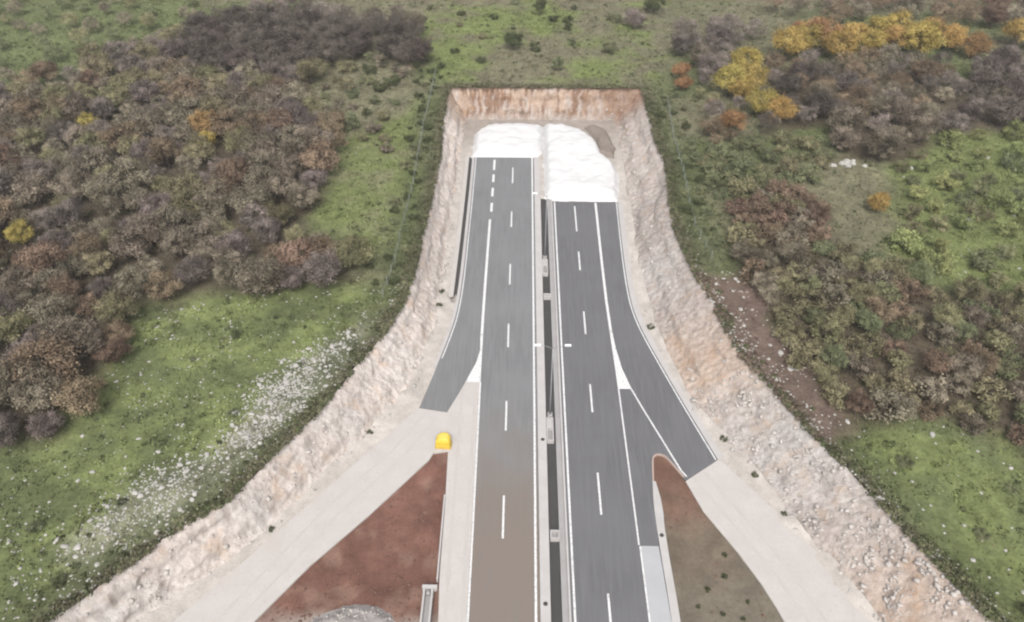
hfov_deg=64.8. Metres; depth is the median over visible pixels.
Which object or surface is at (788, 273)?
shrub
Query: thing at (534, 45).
shrub
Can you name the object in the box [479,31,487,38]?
shrub
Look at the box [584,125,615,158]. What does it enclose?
soil heap
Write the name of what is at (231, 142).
tree
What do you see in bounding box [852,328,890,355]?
shrub
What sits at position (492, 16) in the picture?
shrub
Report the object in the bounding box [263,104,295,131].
tree
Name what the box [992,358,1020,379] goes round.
shrub
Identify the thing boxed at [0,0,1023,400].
woodland
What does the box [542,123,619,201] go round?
stone heap
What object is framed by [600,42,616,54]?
shrub
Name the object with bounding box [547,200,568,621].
median kerb
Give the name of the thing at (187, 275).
tree
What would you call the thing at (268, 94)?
tree
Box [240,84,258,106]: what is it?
tree
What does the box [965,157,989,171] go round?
shrub
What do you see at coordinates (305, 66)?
tree
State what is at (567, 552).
median kerb
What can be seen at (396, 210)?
shrub
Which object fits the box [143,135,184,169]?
tree
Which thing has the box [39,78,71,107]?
tree
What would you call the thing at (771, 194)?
shrub
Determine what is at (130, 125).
tree
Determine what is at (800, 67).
tree
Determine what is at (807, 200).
shrub
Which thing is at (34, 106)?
tree
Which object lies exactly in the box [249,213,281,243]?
tree
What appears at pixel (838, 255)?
shrub
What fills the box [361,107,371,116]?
shrub
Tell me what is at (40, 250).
tree
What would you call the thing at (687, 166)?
shrub
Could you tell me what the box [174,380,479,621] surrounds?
unpaved ramp
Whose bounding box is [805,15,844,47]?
tree
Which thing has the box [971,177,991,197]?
shrub
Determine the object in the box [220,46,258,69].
tree
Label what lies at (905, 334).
shrub
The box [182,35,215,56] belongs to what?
tree
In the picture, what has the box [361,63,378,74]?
shrub
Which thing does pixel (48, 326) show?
tree
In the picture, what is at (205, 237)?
tree
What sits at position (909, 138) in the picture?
tree
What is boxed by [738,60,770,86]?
tree
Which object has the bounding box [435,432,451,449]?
nose bollard
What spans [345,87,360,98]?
shrub
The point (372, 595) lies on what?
soil clods
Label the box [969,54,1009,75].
tree
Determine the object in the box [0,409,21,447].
tree
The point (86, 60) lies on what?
tree
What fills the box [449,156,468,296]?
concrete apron
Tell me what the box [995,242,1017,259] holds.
shrub
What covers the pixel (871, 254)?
shrub
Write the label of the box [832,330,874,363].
shrub
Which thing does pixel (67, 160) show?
tree
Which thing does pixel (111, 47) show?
tree
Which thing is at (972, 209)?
shrub
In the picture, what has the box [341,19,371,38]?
tree
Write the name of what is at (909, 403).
tree
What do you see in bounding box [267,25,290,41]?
tree
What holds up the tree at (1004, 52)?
on the ground at (922, 448)
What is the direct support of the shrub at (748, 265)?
on the ground at (922, 448)
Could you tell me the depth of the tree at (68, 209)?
137.49 m
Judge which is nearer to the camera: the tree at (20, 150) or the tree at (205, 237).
the tree at (205, 237)
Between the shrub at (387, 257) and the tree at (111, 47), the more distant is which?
the tree at (111, 47)
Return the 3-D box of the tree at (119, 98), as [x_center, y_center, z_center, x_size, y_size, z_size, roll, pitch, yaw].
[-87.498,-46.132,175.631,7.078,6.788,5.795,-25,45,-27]
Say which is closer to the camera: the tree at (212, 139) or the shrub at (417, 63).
the tree at (212, 139)
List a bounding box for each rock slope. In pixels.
[50,92,464,621]
[615,90,993,621]
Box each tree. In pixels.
[0,84,9,101]
[0,98,14,114]
[0,108,11,119]
[0,111,30,141]
[0,122,17,141]
[0,138,15,153]
[0,140,22,171]
[0,161,24,185]
[0,165,15,199]
[0,194,19,228]
[0,236,9,258]
[0,249,11,271]
[0,264,40,296]
[0,289,23,329]
[0,305,36,344]
[0,328,82,389]
[0,331,49,363]
[0,356,43,405]
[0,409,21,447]
[1,216,34,244]
[3,79,28,97]
[4,94,34,114]
[4,141,37,166]
[5,363,70,412]
[7,167,52,203]
[8,245,38,267]
[11,124,47,152]
[13,94,44,125]
[16,83,54,103]
[16,236,71,278]
[22,157,58,181]
[22,288,80,329]
[23,320,53,337]
[24,409,65,441]
[26,59,57,85]
[29,204,56,231]
[29,266,70,291]
[30,225,74,261]
[34,314,89,353]
[38,311,109,363]
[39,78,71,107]
[41,147,80,173]
[42,272,82,298]
[43,122,68,145]
[47,194,85,230]
[47,373,107,418]
[48,169,86,199]
[53,250,96,279]
[55,164,88,187]
[59,89,94,118]
[60,217,101,246]
[61,123,96,149]
[61,124,85,143]
[67,230,105,262]
[68,144,97,170]
[73,40,110,66]
[73,125,112,148]
[73,292,101,317]
[74,112,100,127]
[74,142,117,171]
[75,54,112,78]
[77,67,109,87]
[78,55,108,68]
[81,170,124,202]
[82,248,115,276]
[83,175,108,192]
[85,276,112,298]
[86,95,114,120]
[86,334,134,364]
[89,285,139,325]
[91,193,124,219]
[93,84,128,111]
[94,124,126,156]
[100,155,155,190]
[100,317,138,343]
[102,39,131,64]
[105,71,139,99]
[105,221,160,259]
[106,263,148,297]
[114,53,149,73]
[114,119,149,139]
[116,133,140,162]
[116,214,141,230]
[118,64,150,86]
[119,185,153,209]
[120,39,146,58]
[122,211,164,246]
[125,78,159,104]
[126,103,163,136]
[126,136,159,164]
[127,40,160,63]
[135,192,172,216]
[142,69,165,88]
[142,267,184,302]
[143,52,176,80]
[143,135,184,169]
[151,201,185,228]
[151,207,200,241]
[156,23,187,44]
[157,227,198,258]
[158,35,186,58]
[158,57,186,81]
[163,61,198,86]
[166,95,211,124]
[166,170,204,203]
[167,74,203,96]
[167,89,201,120]
[168,178,210,216]
[171,254,209,285]
[176,25,202,43]
[178,89,204,101]
[178,218,226,251]
[181,132,215,164]
[182,10,213,27]
[182,28,217,46]
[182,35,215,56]
[187,43,215,65]
[187,108,223,134]
[187,241,216,263]
[189,60,219,85]
[189,176,232,216]
[194,93,221,111]
[195,96,231,123]
[195,203,226,228]
[198,17,230,34]
[199,130,216,151]
[201,33,229,58]
[201,71,239,98]
[202,28,226,42]
[203,176,237,204]
[204,106,247,137]
[206,81,236,106]
[210,245,243,268]
[211,155,255,187]
[212,257,239,287]
[214,227,253,256]
[216,41,250,67]
[218,3,250,25]
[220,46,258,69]
[220,123,256,152]
[221,70,255,90]
[224,180,275,218]
[225,84,255,106]
[226,30,260,49]
[228,101,262,123]
[232,251,290,299]
[234,39,268,67]
[234,57,260,83]
[234,108,273,136]
[235,127,281,158]
[236,202,267,227]
[238,69,275,92]
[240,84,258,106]
[240,150,282,179]
[241,161,285,195]
[243,12,269,30]
[246,137,279,166]
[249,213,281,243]
[252,82,285,109]
[253,17,282,40]
[253,40,280,60]
[254,0,281,19]
[254,258,278,280]
[259,59,286,81]
[261,198,295,224]
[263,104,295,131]
[263,166,298,199]
[266,77,293,100]
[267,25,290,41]
[270,36,299,60]
[270,95,302,114]
[271,236,321,274]
[272,17,295,29]
[273,152,303,177]
[274,102,310,125]
[274,133,310,166]
[276,29,305,48]
[277,263,304,291]
[278,79,315,105]
[285,179,320,209]
[287,38,324,62]
[292,6,322,29]
[292,111,319,128]
[293,121,338,150]
[294,58,323,84]
[295,247,345,288]
[296,137,340,174]
[298,168,327,189]
[303,232,338,260]
[306,36,341,67]
[313,107,346,135]
[319,14,351,39]
[330,230,378,270]
[337,34,366,60]
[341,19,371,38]
[349,26,373,52]
[373,32,398,58]
[378,19,407,45]
[402,10,426,30]
[403,36,432,62]
[501,30,522,48]
[533,0,547,15]
[551,55,563,68]
[561,15,573,28]
[623,7,647,28]
[642,0,666,12]
[671,31,696,56]
[671,60,692,76]
[673,76,693,90]
[687,43,720,64]
[697,50,723,77]
[697,115,725,136]
[703,20,731,38]
[706,26,736,50]
[708,60,750,97]
[717,108,748,134]
[725,72,756,98]
[725,237,762,262]
[726,41,765,67]
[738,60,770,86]
[744,85,779,114]
[749,270,779,291]
[760,92,801,121]
[771,23,813,60]
[772,71,804,95]
[774,238,810,263]
[790,56,823,81]
[791,20,808,30]
[792,19,825,54]
[803,81,841,108]
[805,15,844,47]
[805,88,838,118]
[817,22,859,59]
[818,344,849,368]
[824,102,870,132]
[828,125,860,151]
[833,66,863,91]
[838,19,870,46]
[841,82,880,102]
[842,280,880,305]
[843,96,874,120]
[844,386,875,415]
[854,307,884,334]
[856,27,889,54]
[861,14,893,41]
[864,123,907,161]
[865,293,901,324]
[866,93,893,117]
[867,191,892,213]
[879,23,910,49]
[880,8,912,36]
[882,94,922,126]
[883,124,915,145]
[889,394,919,418]
[892,0,927,15]
[898,21,950,57]
[901,16,942,45]
[905,113,943,143]
[908,57,946,83]
[911,100,948,121]
[920,346,957,372]
[923,15,947,32]
[928,300,966,327]
[935,110,972,138]
[941,21,968,52]
[945,351,991,379]
[951,274,988,302]
[954,103,986,124]
[955,303,993,328]
[960,25,996,58]
[963,346,1006,375]
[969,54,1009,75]
[969,64,1003,94]
[980,2,1012,28]
[984,0,1011,7]
[985,46,1023,70]
[987,94,1023,125]
[994,43,1023,64]
[996,16,1023,46]
[1001,74,1023,100]
[1008,379,1023,402]
[1009,0,1023,14]
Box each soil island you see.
[256,452,447,621]
[654,456,783,621]
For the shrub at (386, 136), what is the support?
on the ground at (922, 448)
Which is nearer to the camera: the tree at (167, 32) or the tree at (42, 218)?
the tree at (42, 218)
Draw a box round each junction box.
[543,293,550,299]
[550,530,559,541]
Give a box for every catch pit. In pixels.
[542,259,547,276]
[546,417,553,443]
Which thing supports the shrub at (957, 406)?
on the ground at (922, 448)
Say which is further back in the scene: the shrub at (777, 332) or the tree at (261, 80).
the tree at (261, 80)
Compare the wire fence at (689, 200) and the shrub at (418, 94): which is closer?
the wire fence at (689, 200)
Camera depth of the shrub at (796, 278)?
128.56 m
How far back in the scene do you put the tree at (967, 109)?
168.23 m
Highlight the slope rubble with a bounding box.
[75,104,987,621]
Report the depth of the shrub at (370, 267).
131.89 m
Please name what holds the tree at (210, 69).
on the ground at (922, 448)
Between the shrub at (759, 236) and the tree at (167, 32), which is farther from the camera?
the tree at (167, 32)
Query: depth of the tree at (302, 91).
173.30 m
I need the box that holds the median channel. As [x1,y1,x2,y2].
[541,199,561,621]
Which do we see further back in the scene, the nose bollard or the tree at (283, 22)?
the tree at (283, 22)
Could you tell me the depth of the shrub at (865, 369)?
111.18 m
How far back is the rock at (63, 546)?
90.90 m
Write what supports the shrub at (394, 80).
on the ground at (922, 448)
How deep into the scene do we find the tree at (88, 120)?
166.09 m
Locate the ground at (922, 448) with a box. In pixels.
[0,0,1023,621]
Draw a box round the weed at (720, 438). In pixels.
[719,435,728,441]
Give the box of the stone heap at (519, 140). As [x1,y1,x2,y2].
[471,123,543,157]
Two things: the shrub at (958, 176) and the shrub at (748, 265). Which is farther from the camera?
the shrub at (958, 176)
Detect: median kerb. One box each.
[534,157,550,621]
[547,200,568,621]
[551,199,571,621]
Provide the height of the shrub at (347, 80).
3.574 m
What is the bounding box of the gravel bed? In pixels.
[141,119,881,621]
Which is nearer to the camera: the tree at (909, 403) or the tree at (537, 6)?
the tree at (909, 403)
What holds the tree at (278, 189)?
on the ground at (922, 448)
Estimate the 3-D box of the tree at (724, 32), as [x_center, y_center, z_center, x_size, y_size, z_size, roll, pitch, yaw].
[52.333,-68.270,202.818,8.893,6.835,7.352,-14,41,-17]
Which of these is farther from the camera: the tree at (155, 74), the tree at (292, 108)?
the tree at (155, 74)
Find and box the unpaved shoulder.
[639,546,671,621]
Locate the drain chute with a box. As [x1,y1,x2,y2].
[420,584,437,621]
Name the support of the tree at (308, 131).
on the ground at (922, 448)
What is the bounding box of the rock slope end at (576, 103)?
[450,87,639,119]
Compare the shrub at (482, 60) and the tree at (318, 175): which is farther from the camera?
the shrub at (482, 60)
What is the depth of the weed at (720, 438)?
111.06 m
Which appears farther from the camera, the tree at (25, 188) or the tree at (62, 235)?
the tree at (25, 188)
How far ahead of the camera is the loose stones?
103.94 m
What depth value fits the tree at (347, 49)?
196.35 m
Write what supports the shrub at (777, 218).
on the ground at (922, 448)
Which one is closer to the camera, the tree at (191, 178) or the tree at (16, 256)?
the tree at (16, 256)
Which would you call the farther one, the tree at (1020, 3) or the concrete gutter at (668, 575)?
the tree at (1020, 3)
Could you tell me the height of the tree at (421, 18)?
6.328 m
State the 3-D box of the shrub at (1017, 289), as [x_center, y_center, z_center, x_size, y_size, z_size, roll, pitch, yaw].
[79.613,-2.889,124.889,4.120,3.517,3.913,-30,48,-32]
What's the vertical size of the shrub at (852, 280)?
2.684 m
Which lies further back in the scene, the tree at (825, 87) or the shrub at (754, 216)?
the tree at (825, 87)
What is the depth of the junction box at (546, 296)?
136.11 m
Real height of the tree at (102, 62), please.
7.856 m
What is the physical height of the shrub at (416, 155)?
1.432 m
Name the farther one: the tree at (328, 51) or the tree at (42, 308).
the tree at (328, 51)
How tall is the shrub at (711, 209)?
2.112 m
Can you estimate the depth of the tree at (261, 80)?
178.17 m
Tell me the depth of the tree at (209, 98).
171.96 m
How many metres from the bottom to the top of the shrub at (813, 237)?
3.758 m
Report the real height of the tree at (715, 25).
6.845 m
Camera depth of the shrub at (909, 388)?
107.90 m
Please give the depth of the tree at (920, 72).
185.13 m
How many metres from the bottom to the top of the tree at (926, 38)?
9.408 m
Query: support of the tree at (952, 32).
on the ground at (922, 448)
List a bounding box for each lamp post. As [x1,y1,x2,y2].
[533,192,560,258]
[535,344,570,416]
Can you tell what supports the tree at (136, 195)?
on the ground at (922, 448)
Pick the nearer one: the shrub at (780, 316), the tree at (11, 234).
the shrub at (780, 316)
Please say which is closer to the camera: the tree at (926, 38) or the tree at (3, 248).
the tree at (3, 248)
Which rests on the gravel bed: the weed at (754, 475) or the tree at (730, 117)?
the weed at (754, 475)
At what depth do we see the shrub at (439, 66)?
195.04 m
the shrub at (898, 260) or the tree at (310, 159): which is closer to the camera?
the shrub at (898, 260)
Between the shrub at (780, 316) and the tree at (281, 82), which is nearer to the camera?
the shrub at (780, 316)
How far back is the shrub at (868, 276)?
126.29 m
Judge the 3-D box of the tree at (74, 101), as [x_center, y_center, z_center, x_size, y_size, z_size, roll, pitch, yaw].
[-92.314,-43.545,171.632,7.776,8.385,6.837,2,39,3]
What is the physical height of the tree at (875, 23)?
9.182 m
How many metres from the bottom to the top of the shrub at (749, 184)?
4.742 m
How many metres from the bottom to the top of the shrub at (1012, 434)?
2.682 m
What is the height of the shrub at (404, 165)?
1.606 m
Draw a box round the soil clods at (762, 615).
[658,462,765,621]
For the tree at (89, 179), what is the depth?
145.46 m
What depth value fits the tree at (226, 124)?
162.23 m
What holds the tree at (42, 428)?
on the ground at (922, 448)
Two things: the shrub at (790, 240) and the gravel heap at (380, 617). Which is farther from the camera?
the shrub at (790, 240)
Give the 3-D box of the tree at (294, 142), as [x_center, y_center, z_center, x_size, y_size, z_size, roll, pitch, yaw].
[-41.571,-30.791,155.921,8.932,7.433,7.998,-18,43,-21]
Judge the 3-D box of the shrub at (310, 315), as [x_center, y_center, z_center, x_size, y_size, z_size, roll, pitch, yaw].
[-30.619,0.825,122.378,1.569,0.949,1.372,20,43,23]
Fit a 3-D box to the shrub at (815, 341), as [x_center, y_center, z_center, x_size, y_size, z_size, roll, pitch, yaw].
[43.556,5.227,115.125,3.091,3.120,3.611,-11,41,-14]
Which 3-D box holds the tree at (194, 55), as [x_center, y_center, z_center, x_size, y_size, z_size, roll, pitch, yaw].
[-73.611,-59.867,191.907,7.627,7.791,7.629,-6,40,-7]
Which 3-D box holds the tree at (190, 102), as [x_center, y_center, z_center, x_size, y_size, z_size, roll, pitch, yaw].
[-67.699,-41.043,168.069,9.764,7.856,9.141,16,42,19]
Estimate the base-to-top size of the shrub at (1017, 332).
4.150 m
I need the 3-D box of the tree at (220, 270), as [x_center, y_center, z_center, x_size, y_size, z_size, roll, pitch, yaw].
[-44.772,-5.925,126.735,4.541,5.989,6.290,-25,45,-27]
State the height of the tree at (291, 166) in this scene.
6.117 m
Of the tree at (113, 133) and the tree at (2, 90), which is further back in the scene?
the tree at (2, 90)
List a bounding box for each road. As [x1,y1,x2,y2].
[419,157,539,621]
[552,201,717,621]
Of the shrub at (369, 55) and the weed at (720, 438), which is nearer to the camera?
the weed at (720, 438)
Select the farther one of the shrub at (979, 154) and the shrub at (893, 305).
the shrub at (979, 154)
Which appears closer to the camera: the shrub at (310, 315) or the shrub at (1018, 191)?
the shrub at (310, 315)
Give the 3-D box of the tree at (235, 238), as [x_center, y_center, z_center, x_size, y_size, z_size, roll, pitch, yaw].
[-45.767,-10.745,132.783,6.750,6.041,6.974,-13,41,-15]
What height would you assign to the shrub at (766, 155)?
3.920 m
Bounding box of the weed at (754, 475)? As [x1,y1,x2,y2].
[751,471,758,477]
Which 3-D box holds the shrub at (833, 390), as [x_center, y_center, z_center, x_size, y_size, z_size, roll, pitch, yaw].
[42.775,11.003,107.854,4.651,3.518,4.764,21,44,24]
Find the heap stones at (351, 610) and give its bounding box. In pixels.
[312,604,390,621]
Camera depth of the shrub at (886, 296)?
123.37 m
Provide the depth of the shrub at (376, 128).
168.38 m
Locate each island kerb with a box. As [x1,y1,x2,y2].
[436,494,445,581]
[652,453,684,480]
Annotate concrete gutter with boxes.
[433,157,474,366]
[618,202,723,459]
[653,481,680,621]
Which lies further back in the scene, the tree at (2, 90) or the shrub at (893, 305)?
the tree at (2, 90)
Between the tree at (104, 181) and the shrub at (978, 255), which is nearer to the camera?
the shrub at (978, 255)
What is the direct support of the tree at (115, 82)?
on the ground at (922, 448)
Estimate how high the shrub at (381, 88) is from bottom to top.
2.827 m
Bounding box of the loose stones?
[0,145,1014,621]
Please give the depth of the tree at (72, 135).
158.72 m
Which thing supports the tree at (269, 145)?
on the ground at (922, 448)
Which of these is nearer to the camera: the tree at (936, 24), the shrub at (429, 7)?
the tree at (936, 24)
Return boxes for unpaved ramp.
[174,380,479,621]
[686,460,870,621]
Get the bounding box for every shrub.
[24,519,43,534]
[47,572,65,589]
[115,498,128,505]
[226,406,241,417]
[228,328,243,339]
[306,313,315,318]
[318,104,344,114]
[320,91,330,98]
[322,83,330,90]
[331,77,342,82]
[333,98,344,105]
[334,58,357,72]
[338,77,355,90]
[339,113,361,130]
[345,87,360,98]
[347,103,358,109]
[355,131,368,140]
[357,73,375,85]
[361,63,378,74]
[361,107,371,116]
[362,51,373,61]
[364,120,381,133]
[365,262,373,269]
[368,95,380,104]
[369,278,378,285]
[371,80,387,92]
[372,54,386,67]
[373,107,389,120]
[377,132,392,143]
[378,226,386,231]
[379,143,394,153]
[383,72,400,85]
[383,253,392,260]
[387,96,400,105]
[387,197,400,205]
[388,61,399,72]
[388,218,398,224]
[388,276,400,285]
[390,206,398,214]
[396,65,411,77]
[396,159,412,168]
[398,223,409,231]
[399,244,408,251]
[403,192,410,199]
[404,133,414,140]
[407,170,416,175]
[409,143,416,149]
[411,203,418,209]
[413,61,420,67]
[413,153,422,160]
[414,91,423,96]
[416,105,425,112]
[420,82,430,86]
[421,122,432,129]
[422,136,433,142]
[426,4,435,9]
[427,67,438,73]
[436,62,446,69]
[449,48,459,52]
[456,10,465,15]
[475,57,486,63]
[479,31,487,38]
[490,13,498,18]
[510,0,520,4]
[529,41,541,52]
[548,14,561,21]
[567,39,576,46]
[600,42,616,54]
[607,11,623,23]
[654,110,667,118]
[673,91,684,97]
[677,154,687,162]
[678,202,695,214]
[679,189,688,196]
[682,121,691,130]
[684,145,696,153]
[684,163,693,168]
[685,135,700,144]
[690,153,701,160]
[691,197,707,206]
[692,216,702,223]
[694,174,705,182]
[696,151,729,172]
[699,158,734,179]
[699,185,707,193]
[700,205,714,217]
[704,140,732,159]
[704,173,727,190]
[711,187,731,199]
[713,238,728,245]
[722,195,758,215]
[723,170,742,185]
[725,175,760,199]
[725,223,756,248]
[726,149,754,168]
[727,135,752,157]
[731,212,754,227]
[731,219,761,238]
[732,158,751,179]
[738,257,765,282]
[741,188,771,215]
[745,199,775,224]
[745,214,769,229]
[747,233,766,247]
[748,128,769,143]
[748,170,774,187]
[749,222,777,243]
[750,137,765,152]
[750,185,774,199]
[754,163,774,176]
[756,249,779,266]
[759,147,779,163]
[760,221,785,236]
[763,196,785,213]
[764,178,794,196]
[767,209,790,230]
[767,266,792,283]
[768,199,799,217]
[771,317,807,346]
[772,129,802,148]
[772,159,799,177]
[772,192,791,202]
[772,302,804,325]
[773,144,787,153]
[773,229,802,245]
[775,168,808,190]
[779,180,820,205]
[779,234,812,261]
[783,153,807,165]
[783,222,811,244]
[783,339,824,370]
[784,220,801,235]
[785,259,812,282]
[786,199,806,216]
[786,284,831,313]
[789,206,813,220]
[793,161,823,183]
[794,254,841,288]
[796,213,815,228]
[797,275,823,296]
[798,133,820,151]
[799,252,821,268]
[800,201,833,227]
[801,149,811,162]
[802,197,819,209]
[802,307,826,323]
[805,226,825,248]
[807,312,847,345]
[807,338,827,351]
[809,223,834,242]
[810,198,833,214]
[812,155,831,170]
[813,145,837,160]
[815,278,851,310]
[816,378,851,410]
[825,240,861,261]
[830,262,849,281]
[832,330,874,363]
[833,274,859,293]
[844,352,873,378]
[846,301,868,322]
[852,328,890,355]
[858,248,887,264]
[860,267,895,289]
[860,384,911,424]
[861,371,888,395]
[870,279,902,304]
[876,262,913,285]
[882,337,910,355]
[883,254,917,273]
[883,349,913,375]
[884,319,918,339]
[885,226,924,255]
[885,367,912,388]
[885,380,920,405]
[889,299,913,317]
[891,274,932,304]
[894,160,909,172]
[895,454,915,468]
[900,219,928,236]
[900,312,924,330]
[902,203,923,220]
[906,174,921,186]
[907,182,931,201]
[908,146,928,160]
[912,372,949,406]
[915,160,936,171]
[916,245,957,275]
[916,394,946,421]
[924,285,951,302]
[925,321,960,346]
[926,197,945,212]
[929,213,950,231]
[930,236,951,252]
[931,168,962,189]
[934,345,958,360]
[936,128,966,149]
[942,302,960,315]
[944,369,973,397]
[947,150,964,161]
[948,399,974,416]
[951,169,966,179]
[952,210,977,230]
[954,189,980,205]
[958,297,1009,324]
[958,411,988,436]
[959,340,990,360]
[963,199,996,222]
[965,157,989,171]
[969,128,988,140]
[969,248,1005,271]
[971,145,996,158]
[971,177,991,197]
[971,374,1014,402]
[971,400,1001,425]
[974,527,991,541]
[977,329,1012,357]
[980,173,999,184]
[985,188,1016,210]
[986,270,1009,289]
[987,313,1011,331]
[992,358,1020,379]
[993,290,1016,309]
[994,320,1023,346]
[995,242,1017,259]
[996,220,1023,236]
[1000,151,1023,171]
[1000,341,1023,370]
[1001,140,1023,158]
[1002,116,1023,140]
[1005,482,1020,493]
[1006,422,1023,444]
[1008,185,1023,201]
[1008,195,1023,216]
[1011,400,1023,423]
[1012,281,1023,298]
[1015,599,1023,614]
[1016,213,1023,229]
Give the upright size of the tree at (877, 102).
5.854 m
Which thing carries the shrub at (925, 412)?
on the ground at (922, 448)
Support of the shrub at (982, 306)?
on the ground at (922, 448)
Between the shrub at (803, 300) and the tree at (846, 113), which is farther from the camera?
the tree at (846, 113)
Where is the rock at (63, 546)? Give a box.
[60,544,68,548]
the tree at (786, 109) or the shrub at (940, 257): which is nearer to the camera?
the shrub at (940, 257)
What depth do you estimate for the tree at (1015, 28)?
203.25 m
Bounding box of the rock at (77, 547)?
[73,544,80,550]
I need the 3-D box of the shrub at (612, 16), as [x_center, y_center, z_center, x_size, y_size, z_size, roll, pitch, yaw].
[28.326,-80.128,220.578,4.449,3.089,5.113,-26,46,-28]
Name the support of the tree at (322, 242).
on the ground at (922, 448)
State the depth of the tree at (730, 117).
165.53 m
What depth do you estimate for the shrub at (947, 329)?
116.70 m
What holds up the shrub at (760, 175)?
on the ground at (922, 448)
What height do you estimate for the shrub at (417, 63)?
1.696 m
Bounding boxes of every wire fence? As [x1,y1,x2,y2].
[382,70,435,293]
[667,97,712,258]
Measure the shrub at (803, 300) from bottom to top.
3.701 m
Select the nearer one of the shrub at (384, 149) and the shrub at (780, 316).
the shrub at (780, 316)
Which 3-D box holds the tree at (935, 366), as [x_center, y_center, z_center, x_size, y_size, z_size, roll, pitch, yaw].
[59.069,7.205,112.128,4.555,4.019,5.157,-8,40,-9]
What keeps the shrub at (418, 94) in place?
on the ground at (922, 448)
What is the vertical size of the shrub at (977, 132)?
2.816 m
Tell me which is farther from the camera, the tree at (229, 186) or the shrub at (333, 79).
the shrub at (333, 79)
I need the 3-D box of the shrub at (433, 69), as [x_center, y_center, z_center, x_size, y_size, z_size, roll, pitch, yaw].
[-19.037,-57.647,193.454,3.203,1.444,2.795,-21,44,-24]
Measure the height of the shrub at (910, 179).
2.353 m
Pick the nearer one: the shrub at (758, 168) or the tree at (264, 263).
the tree at (264, 263)
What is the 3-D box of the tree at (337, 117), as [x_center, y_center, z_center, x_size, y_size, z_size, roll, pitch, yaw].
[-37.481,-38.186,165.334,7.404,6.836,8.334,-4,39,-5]
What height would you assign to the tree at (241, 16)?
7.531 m
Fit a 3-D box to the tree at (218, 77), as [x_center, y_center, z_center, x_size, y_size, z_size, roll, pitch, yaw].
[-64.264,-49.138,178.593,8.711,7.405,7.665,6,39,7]
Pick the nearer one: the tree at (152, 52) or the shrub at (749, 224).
the shrub at (749, 224)
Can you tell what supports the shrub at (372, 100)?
on the ground at (922, 448)
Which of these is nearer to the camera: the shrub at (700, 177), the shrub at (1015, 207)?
the shrub at (1015, 207)
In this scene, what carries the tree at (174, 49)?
on the ground at (922, 448)
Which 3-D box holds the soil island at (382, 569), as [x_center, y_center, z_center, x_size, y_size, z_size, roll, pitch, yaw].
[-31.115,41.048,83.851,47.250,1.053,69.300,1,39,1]
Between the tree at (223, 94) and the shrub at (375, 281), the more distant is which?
the tree at (223, 94)
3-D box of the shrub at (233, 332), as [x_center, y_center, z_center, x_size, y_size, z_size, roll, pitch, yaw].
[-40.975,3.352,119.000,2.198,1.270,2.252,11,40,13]
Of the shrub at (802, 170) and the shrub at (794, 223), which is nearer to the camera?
the shrub at (794, 223)
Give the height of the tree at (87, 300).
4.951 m
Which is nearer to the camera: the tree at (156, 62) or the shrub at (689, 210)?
the shrub at (689, 210)
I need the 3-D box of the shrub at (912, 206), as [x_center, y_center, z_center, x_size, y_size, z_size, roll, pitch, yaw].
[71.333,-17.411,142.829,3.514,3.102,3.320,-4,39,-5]
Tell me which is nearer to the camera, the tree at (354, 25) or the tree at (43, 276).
the tree at (43, 276)
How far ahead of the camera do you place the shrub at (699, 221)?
142.29 m
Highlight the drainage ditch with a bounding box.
[454,157,471,293]
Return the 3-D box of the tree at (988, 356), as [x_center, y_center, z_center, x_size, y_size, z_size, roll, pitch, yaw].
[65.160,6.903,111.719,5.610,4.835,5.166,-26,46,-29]
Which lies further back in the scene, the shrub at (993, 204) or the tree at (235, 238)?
the shrub at (993, 204)
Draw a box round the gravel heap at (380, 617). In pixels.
[311,604,394,621]
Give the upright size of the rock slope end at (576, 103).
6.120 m
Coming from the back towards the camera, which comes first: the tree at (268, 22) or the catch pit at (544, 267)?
the tree at (268, 22)
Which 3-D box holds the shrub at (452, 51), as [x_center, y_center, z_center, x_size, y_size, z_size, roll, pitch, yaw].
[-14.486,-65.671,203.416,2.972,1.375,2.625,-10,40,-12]
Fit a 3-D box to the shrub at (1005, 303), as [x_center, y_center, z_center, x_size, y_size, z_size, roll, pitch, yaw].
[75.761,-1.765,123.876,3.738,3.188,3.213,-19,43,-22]
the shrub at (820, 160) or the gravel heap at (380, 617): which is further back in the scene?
the shrub at (820, 160)
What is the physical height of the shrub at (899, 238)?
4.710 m
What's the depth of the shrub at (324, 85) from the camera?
184.94 m
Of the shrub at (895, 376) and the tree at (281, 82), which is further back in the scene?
the tree at (281, 82)
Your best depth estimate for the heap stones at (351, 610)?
90.97 m
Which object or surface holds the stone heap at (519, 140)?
on the gravel bed
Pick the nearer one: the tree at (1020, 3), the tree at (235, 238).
the tree at (235, 238)
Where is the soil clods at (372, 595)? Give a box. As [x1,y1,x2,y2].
[260,455,444,621]
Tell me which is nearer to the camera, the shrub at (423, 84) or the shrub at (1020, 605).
the shrub at (1020, 605)
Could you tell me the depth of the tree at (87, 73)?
182.40 m
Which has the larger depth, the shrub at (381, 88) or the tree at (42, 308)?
the shrub at (381, 88)
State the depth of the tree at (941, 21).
204.84 m
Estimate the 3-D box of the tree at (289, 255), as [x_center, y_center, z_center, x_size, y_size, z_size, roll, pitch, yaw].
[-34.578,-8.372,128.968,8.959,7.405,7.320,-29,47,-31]
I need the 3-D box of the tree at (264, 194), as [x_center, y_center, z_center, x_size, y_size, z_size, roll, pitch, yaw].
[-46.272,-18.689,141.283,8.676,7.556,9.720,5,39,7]
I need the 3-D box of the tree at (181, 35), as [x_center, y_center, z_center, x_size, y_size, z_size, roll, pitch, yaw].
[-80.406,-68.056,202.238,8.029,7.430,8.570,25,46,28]

